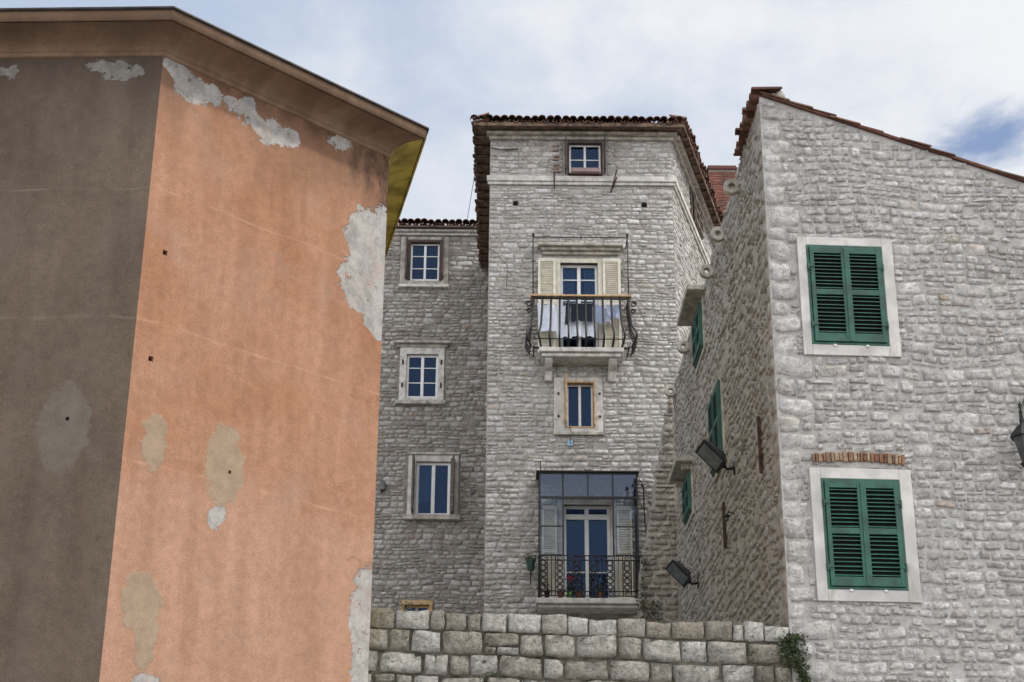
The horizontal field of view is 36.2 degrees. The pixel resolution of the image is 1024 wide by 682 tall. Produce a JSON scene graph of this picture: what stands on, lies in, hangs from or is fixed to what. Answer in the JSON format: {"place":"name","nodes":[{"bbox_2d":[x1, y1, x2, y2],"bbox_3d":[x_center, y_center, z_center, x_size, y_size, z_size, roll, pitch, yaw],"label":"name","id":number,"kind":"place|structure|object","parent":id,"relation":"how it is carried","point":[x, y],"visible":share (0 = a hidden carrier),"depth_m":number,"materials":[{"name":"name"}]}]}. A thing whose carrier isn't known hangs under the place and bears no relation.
{"place":"outdoors","nodes":[
{"label":"outdoors","id":0,"kind":"place"},
{"bbox_2d":[0,56,162,681],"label":"wall shaded side","id":1,"kind":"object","parent":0,"point":[77,137],"depth_m":17.24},
{"bbox_2d":[0,20,403,129],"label":"roof","id":2,"kind":"structure","parent":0,"point":[209,38],"depth_m":18.95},
{"bbox_2d":[0,6,173,10],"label":"roof flashing","id":3,"kind":"object","parent":2,"relation":"on","point":[90,8],"visible":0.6,"depth_m":18.20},
{"bbox_2d":[174,6,428,129],"bbox_3d":[-3.387,-3.256,20.382,2.485,0.515,3.994,-20,-29,41],"label":"roof flashing","id":4,"kind":"object","parent":2,"relation":"on","point":[294,65],"visible":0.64,"depth_m":19.34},
{"bbox_2d":[99,57,388,681],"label":"wall sunny side","id":5,"kind":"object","parent":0,"point":[243,538],"depth_m":18.17,"materials":[{"name":"paint"}]},
{"bbox_2d":[0,0,1023,225],"label":"sky","id":6,"kind":"structure","parent":0,"point":[945,75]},
{"bbox_3d":[3.038,6.051,32.171,0.819,0.434,0.131,0,-21,0],"label":"rubble course","id":7,"kind":"object","parent":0,"visible":0},
{"bbox_2d":[633,552,660,621],"bbox_3d":[2.826,5.346,32.333,0.681,2.007,0.195,0,-21,0],"label":"climbing plant","id":8,"kind":"object","parent":7,"relation":"on","point":[643,579],"visible":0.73,"depth_m":32.35,"materials":[{"name":"green plant"}]},
{"bbox_2d":[640,606,678,623],"bbox_3d":[3.038,5.663,32.331,0.806,0.412,0.106,0,-21,0],"label":"rubble course","id":9,"kind":"object","parent":7,"relation":"on","point":[672,615],"visible":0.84,"depth_m":32.35,"materials":[{"name":"stone"}]},
{"bbox_2d":[640,585,677,604],"bbox_3d":[3.047,5.263,32.487,0.785,0.430,0.099,0,-21,0],"label":"rubble course","id":10,"kind":"object","parent":9,"relation":"on","point":[671,600],"visible":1,"depth_m":32.48,"materials":[{"name":"stone"}]},
{"bbox_2d":[640,566,676,584],"bbox_3d":[3.059,4.886,32.637,0.778,0.413,0.112,0,-21,0],"label":"rubble course","id":11,"kind":"object","parent":10,"relation":"on","point":[647,574],"visible":0.68,"depth_m":32.63,"materials":[{"name":"stone"}]},
{"bbox_2d":[642,546,676,564],"bbox_3d":[3.088,4.491,32.799,0.723,0.400,0.109,0,-21,0],"label":"rubble course","id":12,"kind":"object","parent":11,"relation":"on","point":[664,561],"visible":0.97,"depth_m":32.80,"materials":[{"name":"stone"}]},
{"bbox_2d":[648,527,675,545],"bbox_3d":[3.155,4.099,32.950,0.604,0.419,0.090,0,-21,0],"label":"rubble course","id":13,"kind":"object","parent":12,"relation":"on","point":[652,541],"visible":1,"depth_m":32.95,"materials":[{"name":"stone"}]},
{"bbox_2d":[649,507,675,525],"bbox_3d":[3.177,3.705,33.095,0.573,0.411,0.117,0,-21,0],"label":"rubble course","id":14,"kind":"object","parent":13,"relation":"on","point":[654,514],"visible":1,"depth_m":33.09,"materials":[{"name":"stone"}]},
{"label":"ground","id":15,"kind":"structure","parent":0,"visible":0},
{"bbox_2d":[371,236,488,614],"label":"front wall","id":16,"kind":"structure","parent":15,"relation":"on","point":[469,479],"depth_m":44.01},
{"bbox_2d":[393,340,450,347],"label":"window hood","id":17,"kind":"object","parent":16,"relation":"attached to","point":[426,343],"depth_m":44.96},
{"bbox_2d":[399,347,444,399],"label":"window surround","id":18,"kind":"object","parent":16,"relation":"attached to","point":[405,351],"visible":1,"depth_m":44.74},
{"bbox_2d":[408,358,435,395],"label":"window interior","id":19,"kind":"object","parent":16,"relation":"attached to","point":[415,377],"depth_m":44.94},
{"bbox_2d":[406,355,438,397],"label":"window frame","id":20,"kind":"object","parent":16,"relation":"attached to","point":[422,368],"visible":1,"depth_m":44.76,"materials":[{"name":"white paint"}]},
{"bbox_2d":[400,237,448,283],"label":"window surround","id":21,"kind":"object","parent":16,"relation":"attached to","point":[403,280],"visible":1,"depth_m":45.96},
{"bbox_2d":[405,236,443,280],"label":"brown casing","id":22,"kind":"object","parent":16,"relation":"attached to","point":[409,242],"visible":1,"depth_m":45.94,"materials":[{"name":"brown wood"}]},
{"bbox_2d":[412,246,437,278],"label":"window interior","id":23,"kind":"object","parent":16,"relation":"attached to","point":[418,262],"depth_m":46.26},
{"bbox_2d":[410,244,439,280],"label":"window frame","id":24,"kind":"object","parent":16,"relation":"attached to","point":[425,246],"visible":1,"depth_m":46.09,"materials":[{"name":"white paint"}]},
{"bbox_2d":[371,235,487,615],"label":"front stones","id":25,"kind":"object","parent":16,"relation":"attached to","point":[455,270],"visible":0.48,"depth_m":44.06,"materials":[{"name":"stone"}]},
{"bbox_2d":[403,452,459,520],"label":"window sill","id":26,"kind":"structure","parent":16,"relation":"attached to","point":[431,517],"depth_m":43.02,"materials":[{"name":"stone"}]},
{"bbox_2d":[407,455,458,513],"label":"window surround","id":27,"kind":"object","parent":16,"relation":"attached to","point":[432,458],"visible":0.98,"depth_m":43.62,"materials":[{"name":"stone"}]},
{"bbox_2d":[411,454,454,513],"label":"open shutters","id":28,"kind":"object","parent":27,"relation":"attached to","point":[451,484],"visible":1,"depth_m":43.17,"materials":[{"name":"grey wood"}]},
{"bbox_2d":[418,466,447,512],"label":"window interior","id":29,"kind":"object","parent":16,"relation":"attached to","point":[441,479],"depth_m":43.67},
{"bbox_2d":[415,462,450,513],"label":"window frame","id":30,"kind":"object","parent":16,"relation":"attached to","point":[433,465],"visible":1,"depth_m":43.56,"materials":[{"name":"white paint"}]},
{"bbox_2d":[419,466,431,502],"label":"window curtain","id":31,"kind":"object","parent":30,"relation":"hanging from","point":[425,476],"depth_m":43.73,"materials":[{"name":"fabric"}]},
{"bbox_2d":[394,229,477,235],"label":"eave moulding","id":32,"kind":"object","parent":16,"relation":"attached to","point":[433,232],"depth_m":46.23,"materials":[{"name":"stone"}]},
{"bbox_2d":[368,614,789,681],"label":"stone retaining wall","id":33,"kind":"structure","parent":15,"relation":"on","point":[564,659],"depth_m":18.96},
{"bbox_2d":[370,607,788,642],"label":"cap blocks","id":34,"kind":"structure","parent":33,"relation":"on","point":[380,617],"depth_m":19.12,"materials":[{"name":"stone"}]},
{"bbox_2d":[368,628,791,681],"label":"ashlar blocks","id":35,"kind":"structure","parent":33,"relation":"on","point":[462,643],"depth_m":18.95,"materials":[{"name":"stone"}]},
{"bbox_2d":[771,631,811,681],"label":"ivy plant","id":36,"kind":"object","parent":33,"relation":"attached to","point":[795,638],"visible":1,"depth_m":19.34,"materials":[{"name":"green plant"}]},
{"bbox_2d":[484,140,678,619],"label":"front wall","id":37,"kind":"structure","parent":15,"relation":"on","point":[546,391],"depth_m":36.32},
{"bbox_2d":[554,377,602,431],"bbox_3d":[1.518,1.462,35.931,1.120,1.320,0.035,0,-21,0],"label":"window surround","id":38,"kind":"object","parent":37,"relation":"attached to","point":[559,402],"visible":1,"depth_m":35.91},
{"bbox_2d":[560,265,597,346],"bbox_3d":[1.581,-0.676,36.940,0.890,2.400,0.076,0,-21,0],"label":"balcony door frame","id":39,"kind":"object","parent":37,"relation":"attached to","point":[578,268],"visible":0.49,"depth_m":37.19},
{"bbox_2d":[563,269,575,341],"bbox_3d":[1.342,-0.845,37.099,0.330,1.893,0.032,0,-21,0],"label":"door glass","id":40,"kind":"object","parent":39,"relation":"in","point":[569,287],"visible":0.47,"depth_m":37.29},
{"bbox_2d":[584,269,594,342],"bbox_3d":[1.852,-0.841,37.099,0.290,1.893,0.032,0,-21,0],"label":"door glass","id":41,"kind":"object","parent":39,"relation":"in","point":[589,287],"visible":0.48,"depth_m":37.30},
{"bbox_2d":[568,388,590,425],"bbox_3d":[1.558,1.568,36.227,0.624,1.064,0.010,0,-21,0],"label":"window interior","id":42,"kind":"object","parent":37,"relation":"attached to","point":[585,406],"depth_m":36.24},
{"bbox_2d":[556,258,602,346],"bbox_3d":[1.581,-0.787,36.850,1.110,2.480,0.125,0,-21,0],"label":"door surround","id":43,"kind":"object","parent":37,"relation":"attached to","point":[568,261],"visible":0.62,"depth_m":37.10,"materials":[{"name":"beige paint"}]},
{"bbox_2d":[538,258,621,352],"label":"cream shutter frames","id":44,"kind":"structure","parent":37,"relation":"attached to","point":[612,278],"depth_m":36.91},
{"bbox_2d":[567,385,592,426],"bbox_3d":[1.558,1.515,36.092,0.620,1.060,0.076,0,-21,0],"label":"window frame","id":45,"kind":"object","parent":37,"relation":"attached to","point":[579,387],"visible":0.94,"depth_m":36.10,"materials":[{"name":"white paint"}]},
{"bbox_2d":[538,242,622,255],"bbox_3d":[1.628,-2.188,37.246,2.020,0.240,0.250,0,-21,0],"label":"door hood","id":46,"kind":"object","parent":37,"relation":"attached to","point":[575,248],"depth_m":37.22,"materials":[{"name":"stone"}]},
{"bbox_2d":[565,374,595,427],"bbox_3d":[1.556,1.391,35.789,0.695,1.170,0.550,0,-21,0],"label":"wooden casing","id":47,"kind":"object","parent":37,"relation":"on","point":[582,383],"visible":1,"depth_m":35.72,"materials":[{"name":"brown wood"}]},
{"bbox_2d":[484,140,677,620],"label":"front stones","id":48,"kind":"object","parent":37,"relation":"attached to","point":[624,399],"visible":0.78,"depth_m":36.33,"materials":[{"name":"stone"}]},
{"bbox_2d":[539,347,623,364],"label":"balcony slab","id":49,"kind":"structure","parent":37,"relation":"attached to","point":[580,355],"depth_m":35.77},
{"bbox_2d":[525,296,637,356],"bbox_3d":[1.593,-0.365,36.195,2.608,1.246,0.877,0,-21,0],"label":"iron railing","id":50,"kind":"object","parent":49,"relation":"on","point":[528,338],"visible":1,"depth_m":36.00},
{"bbox_2d":[530,294,630,306],"bbox_3d":[1.593,-0.936,36.530,2.330,0.045,0.670,0,-21,0],"label":"wooden handrail","id":51,"kind":"object","parent":50,"relation":"on","point":[574,295],"visible":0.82,"depth_m":36.22,"materials":[{"name":"brown wood"}]},
{"bbox_2d":[535,301,626,337],"bbox_3d":[1.594,-0.476,36.231,2.181,0.859,0.257,0,-21,0],"label":"laundry","id":52,"kind":"object","parent":50,"relation":"attached to","point":[572,321],"visible":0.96,"depth_m":36.23,"materials":[{"name":"white fabric"}]},
{"bbox_2d":[487,175,676,185],"bbox_3d":[1.691,-3.897,37.996,4.600,0.250,0.100,0,-21,0],"label":"string course","id":53,"kind":"object","parent":37,"relation":"attached to","point":[580,180],"visible":1,"depth_m":37.96,"materials":[{"name":"stone"}]},
{"bbox_2d":[487,130,676,141],"bbox_3d":[1.710,-5.018,38.371,4.660,0.170,0.220,0,-21,0],"label":"eave moulding","id":54,"kind":"object","parent":37,"relation":"attached to","point":[581,136],"visible":1,"depth_m":38.36,"materials":[{"name":"stone"}]},
{"bbox_2d":[571,148,598,167],"bbox_3d":[1.780,-4.347,38.492,0.774,0.854,0.010,0,-21,0],"label":"attic window interior","id":55,"kind":"object","parent":37,"relation":"attached to","point":[577,154],"visible":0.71,"depth_m":38.54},
{"bbox_2d":[566,510,607,597],"bbox_3d":[1.661,4.817,34.922,1.064,2.264,0.010,0,-21,0],"label":"balcony door interior","id":56,"kind":"object","parent":37,"relation":"attached to","point":[575,539],"visible":0.5,"depth_m":35.01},
{"bbox_2d":[535,598,638,613],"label":"slab","id":57,"kind":"structure","parent":37,"relation":"attached to","point":[584,606],"depth_m":33.59,"materials":[{"name":"stone"}]},
{"bbox_2d":[523,552,613,597],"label":"potted plants","id":58,"kind":"object","parent":57,"relation":"on","point":[530,561],"visible":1,"depth_m":33.93,"materials":[{"name":"green plant"}]},
{"bbox_2d":[542,506,633,597],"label":"shutter frames","id":59,"kind":"structure","parent":57,"relation":"on","point":[549,549],"depth_m":34.70,"materials":[{"name":"beige paint"}]},
{"bbox_2d":[544,511,630,595],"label":"shutter slats","id":60,"kind":"object","parent":59,"relation":"attached to","point":[619,548],"visible":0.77,"depth_m":34.64,"materials":[{"name":"beige paint"}]},
{"bbox_2d":[538,472,638,597],"bbox_3d":[1.675,4.340,34.487,2.180,2.830,0.624,0,-21,0],"label":"enclosure frame","id":61,"kind":"object","parent":57,"relation":"on","point":[612,497],"visible":0.92,"depth_m":34.51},
{"bbox_2d":[536,470,638,480],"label":"enclosure roof","id":62,"kind":"structure","parent":61,"relation":"on","point":[581,477],"depth_m":35.00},
{"bbox_2d":[538,555,639,597],"bbox_3d":[1.668,5.184,34.134,2.203,0.906,0.665,0,-21,0],"label":"cast iron railing","id":63,"kind":"object","parent":57,"relation":"on","point":[563,560],"visible":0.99,"depth_m":33.83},
{"bbox_2d":[563,506,610,597],"bbox_3d":[1.662,4.764,34.787,1.060,2.260,0.076,0,-21,0],"label":"balcony door frame","id":64,"kind":"object","parent":37,"relation":"attached to","point":[586,509],"visible":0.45,"depth_m":34.88,"materials":[{"name":"white paint"}]},
{"bbox_2d":[558,499,616,597],"bbox_3d":[1.663,4.667,34.705,1.300,2.380,0.080,0,-21,0],"label":"door surround","id":65,"kind":"object","parent":37,"relation":"attached to","point":[587,502],"visible":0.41,"depth_m":34.91,"materials":[{"name":"stone"}]},
{"bbox_2d":[671,147,712,366],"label":"side wall","id":66,"kind":"structure","parent":15,"relation":"on","point":[686,246],"depth_m":38.79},
{"bbox_2d":[673,182,709,263],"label":"string course","id":67,"kind":"object","parent":66,"relation":"attached to","point":[688,216],"visible":0.57,"depth_m":40.03,"materials":[{"name":"stone"}]},
{"bbox_2d":[671,142,713,365],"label":"side stones","id":68,"kind":"object","parent":66,"relation":"attached to","point":[687,238],"visible":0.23,"depth_m":38.86,"materials":[{"name":"stone"}]},
{"bbox_2d":[672,135,717,248],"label":"eave moulding","id":69,"kind":"object","parent":66,"relation":"attached to","point":[685,164],"visible":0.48,"depth_m":40.45,"materials":[{"name":"stone"}]},
{"bbox_2d":[706,165,736,213],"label":"brick chimney","id":70,"kind":"object","parent":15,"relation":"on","point":[719,175],"visible":0.06,"depth_m":45.46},
{"bbox_2d":[674,102,792,681],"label":"side wall","id":71,"kind":"structure","parent":15,"relation":"on","point":[770,439],"depth_m":23.83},
{"bbox_2d":[665,559,698,588],"bbox_3d":[3.161,4.291,28.888,0.650,0.498,0.393,0,-21,0],"label":"floodlight","id":72,"kind":"object","parent":71,"relation":"attached to","point":[679,572],"visible":1,"depth_m":28.84,"materials":[{"name":"grey paint"}]},
{"bbox_2d":[668,284,704,487],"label":"stone hoods","id":73,"kind":"object","parent":71,"relation":"attached to","point":[681,466],"visible":0.81,"depth_m":29.65,"materials":[{"name":"stone"}]},
{"bbox_2d":[685,464,694,530],"bbox_3d":[3.443,3.055,30.444,0.045,0.980,1.300,0,-21,0],"label":"window surround","id":74,"kind":"object","parent":71,"relation":"attached to","point":[689,521],"visible":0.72,"depth_m":29.90,"materials":[{"name":"stone"}]},
{"bbox_2d":[682,471,691,524],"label":"shutter frame","id":75,"kind":"object","parent":74,"relation":"attached to","point":[687,512],"visible":1,"depth_m":30.18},
{"bbox_2d":[695,295,705,374],"bbox_3d":[3.468,-0.096,28.941,0.045,1.050,1.400,0,-21,0],"label":"window surround","id":76,"kind":"object","parent":71,"relation":"attached to","point":[697,369],"visible":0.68,"depth_m":28.38,"materials":[{"name":"stone"}]},
{"bbox_2d":[691,302,702,368],"bbox_3d":[3.412,-0.097,28.941,0.078,0.850,1.200,0,-21,0],"label":"shutter frame","id":77,"kind":"object","parent":76,"relation":"attached to","point":[697,354],"visible":1,"depth_m":28.65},
{"bbox_2d":[695,439,734,475],"bbox_3d":[3.181,1.798,24.334,0.650,0.498,0.393,0,-21,0],"label":"floodlight","id":78,"kind":"object","parent":71,"relation":"attached to","point":[712,455],"visible":1,"depth_m":24.28,"materials":[{"name":"grey paint"}]},
{"bbox_2d":[713,372,725,483],"bbox_3d":[3.456,1.474,26.301,0.045,1.500,1.470,0,-21,0],"label":"window surround","id":79,"kind":"object","parent":71,"relation":"attached to","point":[715,477],"visible":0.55,"depth_m":25.70,"materials":[{"name":"stone"}]},
{"bbox_2d":[707,380,722,476],"bbox_3d":[3.399,1.474,26.301,0.078,1.300,1.270,0,-21,0],"label":"shutter frame","id":80,"kind":"object","parent":79,"relation":"attached to","point":[718,420],"visible":0.66,"depth_m":25.91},
{"bbox_2d":[672,104,791,673],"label":"side rubble stones","id":81,"kind":"object","parent":71,"relation":"attached to","point":[736,271],"visible":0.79,"depth_m":23.99,"materials":[{"name":"stone"}]},
{"bbox_2d":[722,416,762,547],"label":"iron tie bars","id":82,"kind":"object","parent":71,"relation":"attached to","point":[760,455],"visible":1,"depth_m":21.78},
{"bbox_2d":[759,97,1023,681],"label":"front wall","id":83,"kind":"structure","parent":15,"relation":"on","point":[953,671],"depth_m":20.73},
{"bbox_2d":[796,237,901,357],"bbox_3d":[4.555,-0.605,21.233,1.320,1.730,0.040,2,-21,-3],"label":"window surround","id":84,"kind":"object","parent":83,"relation":"attached to","point":[893,349],"visible":1,"depth_m":21.17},
{"bbox_2d":[806,245,889,345],"bbox_3d":[4.541,-0.627,21.219,1.050,1.460,0.078,2,-21,-3],"label":"shutter frame","id":85,"kind":"object","parent":84,"relation":"attached to","point":[847,292],"visible":1,"depth_m":21.19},
{"bbox_2d":[808,248,885,343],"bbox_3d":[4.539,-0.614,21.251,1.010,1.420,0.004,2,-21,-3],"label":"shutter shade","id":86,"kind":"object","parent":85,"relation":"attached to","point":[863,328],"visible":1,"depth_m":21.24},
{"bbox_2d":[814,255,881,332],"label":"shutter slats","id":87,"kind":"object","parent":85,"relation":"attached to","point":[852,297],"visible":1,"depth_m":21.20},
{"bbox_2d":[812,451,904,465],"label":"brick relieving arch","id":88,"kind":"structure","parent":83,"relation":"attached to","point":[889,458],"depth_m":20.39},
{"bbox_2d":[809,468,921,602],"bbox_3d":[4.505,2.471,20.026,1.330,1.740,0.040,2,-21,-3],"label":"window surround","id":89,"kind":"object","parent":83,"relation":"attached to","point":[911,595],"visible":1,"depth_m":19.98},
{"bbox_2d":[821,478,908,590],"bbox_3d":[4.496,2.459,20.008,1.030,1.450,0.078,2,-21,-3],"label":"shutter frame","id":90,"kind":"object","parent":89,"relation":"attached to","point":[867,581],"visible":1,"depth_m":19.98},
{"bbox_2d":[823,481,904,587],"bbox_3d":[4.494,2.471,20.041,0.990,1.410,0.004,2,-21,-3],"label":"shutter shade","id":91,"kind":"object","parent":90,"relation":"attached to","point":[858,538],"visible":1,"depth_m":20.03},
{"bbox_2d":[829,489,900,575],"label":"shutter slats","id":92,"kind":"object","parent":90,"relation":"attached to","point":[869,536],"visible":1,"depth_m":19.99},
{"bbox_2d":[761,100,1023,681],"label":"front rubble stones","id":93,"kind":"object","parent":83,"relation":"attached to","point":[801,554],"visible":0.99,"depth_m":20.79,"materials":[{"name":"stone"}]},
{"bbox_2d":[1010,399,1023,467],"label":"street lantern","id":94,"kind":"object","parent":83,"relation":"attached to","point":[1017,436],"visible":1,"depth_m":20.22,"materials":[{"name":"grey paint"}]},
{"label":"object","id":95,"kind":"object","parent":15,"relation":"on","visible":0},
{"bbox_2d":[476,135,719,262],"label":"rafters","id":96,"kind":"object","parent":95,"relation":"on","point":[479,165],"visible":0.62,"depth_m":41.28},
{"bbox_2d":[476,126,719,265],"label":"soffit boards","id":97,"kind":"object","parent":96,"relation":"on","point":[482,131],"visible":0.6,"depth_m":39.31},
{"bbox_2d":[474,122,683,127],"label":"eave fascia","id":98,"kind":"structure","parent":97,"relation":"on","point":[560,124],"depth_m":38.07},
{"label":"roof deck","id":99,"kind":"object","parent":97,"relation":"on","visible":0},
{"bbox_2d":[471,112,503,261],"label":"eave tiles","id":100,"kind":"object","parent":99,"relation":"attached to","point":[474,169],"visible":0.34,"depth_m":40.39,"materials":[{"name":"ceramic"}]},
{"bbox_2d":[470,114,686,123],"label":"front eave tiles","id":101,"kind":"object","parent":99,"relation":"attached to","point":[582,119],"visible":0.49,"depth_m":38.20,"materials":[{"name":"ceramic"}]},
{"bbox_2d":[660,114,723,223],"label":"eave tiles","id":102,"kind":"object","parent":99,"relation":"attached to","point":[692,137],"visible":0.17,"depth_m":40.01,"materials":[{"name":"ceramic"}]},
{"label":"side and back walls","id":103,"kind":"object","parent":15,"relation":"on","visible":0},
{"bbox_2d":[762,94,1023,182],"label":"roof slab","id":104,"kind":"structure","parent":103,"relation":"on","point":[882,134],"depth_m":22.15,"materials":[{"name":"ceramic"}]},
{"bbox_2d":[733,86,781,155],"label":"eave tiles","id":105,"kind":"object","parent":104,"relation":"on","point":[748,113],"visible":0.45,"depth_m":22.78,"materials":[{"name":"ceramic"}]},
{"bbox_2d":[758,91,1023,178],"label":"verge tiles","id":106,"kind":"object","parent":104,"relation":"on","point":[927,146],"visible":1,"depth_m":22.16,"materials":[{"name":"ceramic"}]},
{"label":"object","id":107,"kind":"object","parent":15,"relation":"on","visible":0},
{"bbox_2d":[396,225,475,228],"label":"soffit and roof","id":108,"kind":"structure","parent":107,"relation":"on","point":[432,227],"depth_m":46.13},
{"bbox_2d":[397,218,477,225],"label":"eave tiles","id":109,"kind":"object","parent":108,"relation":"attached to","point":[417,221],"visible":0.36,"depth_m":46.24,"materials":[{"name":"ceramic"}]},
{"label":"terrace ground","id":110,"kind":"structure","parent":0,"visible":0},
{"bbox_2d":[637,401,680,622],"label":"stone wall","id":111,"kind":"structure","parent":110,"relation":"on","point":[676,557],"depth_m":33.01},
{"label":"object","id":112,"kind":"object","parent":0,"visible":0},
{"bbox_2d":[0,21,171,57],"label":"cornice cove","id":113,"kind":"object","parent":112,"relation":"on","point":[86,39],"visible":1,"depth_m":18.46,"materials":[{"name":"paint"}]},
{"bbox_2d":[0,9,172,21],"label":"cornice fascia","id":114,"kind":"structure","parent":113,"relation":"attached to","point":[87,15],"depth_m":18.19,"materials":[{"name":"paint"}]},
{"bbox_2d":[163,21,421,157],"bbox_3d":[-2.708,-3.039,19.563,0.417,0.215,3.928,-20,-29,41],"label":"cornice cove","id":115,"kind":"object","parent":112,"relation":"on","point":[202,54],"visible":1,"depth_m":19.49,"materials":[{"name":"paint"}]},
{"bbox_2d":[172,9,426,138],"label":"cornice fascia","id":116,"kind":"structure","parent":115,"relation":"attached to","point":[271,61],"depth_m":19.33,"materials":[{"name":"paint"}]},
{"bbox_2d":[385,139,422,251],"bbox_3d":[-2.348,-0.953,24.880,0.417,0.215,9.226,5,-22,-11],"label":"cornice cove","id":117,"kind":"object","parent":112,"relation":"on","point":[402,159],"visible":0.34,"depth_m":21.71,"materials":[{"name":"yellow paint"}]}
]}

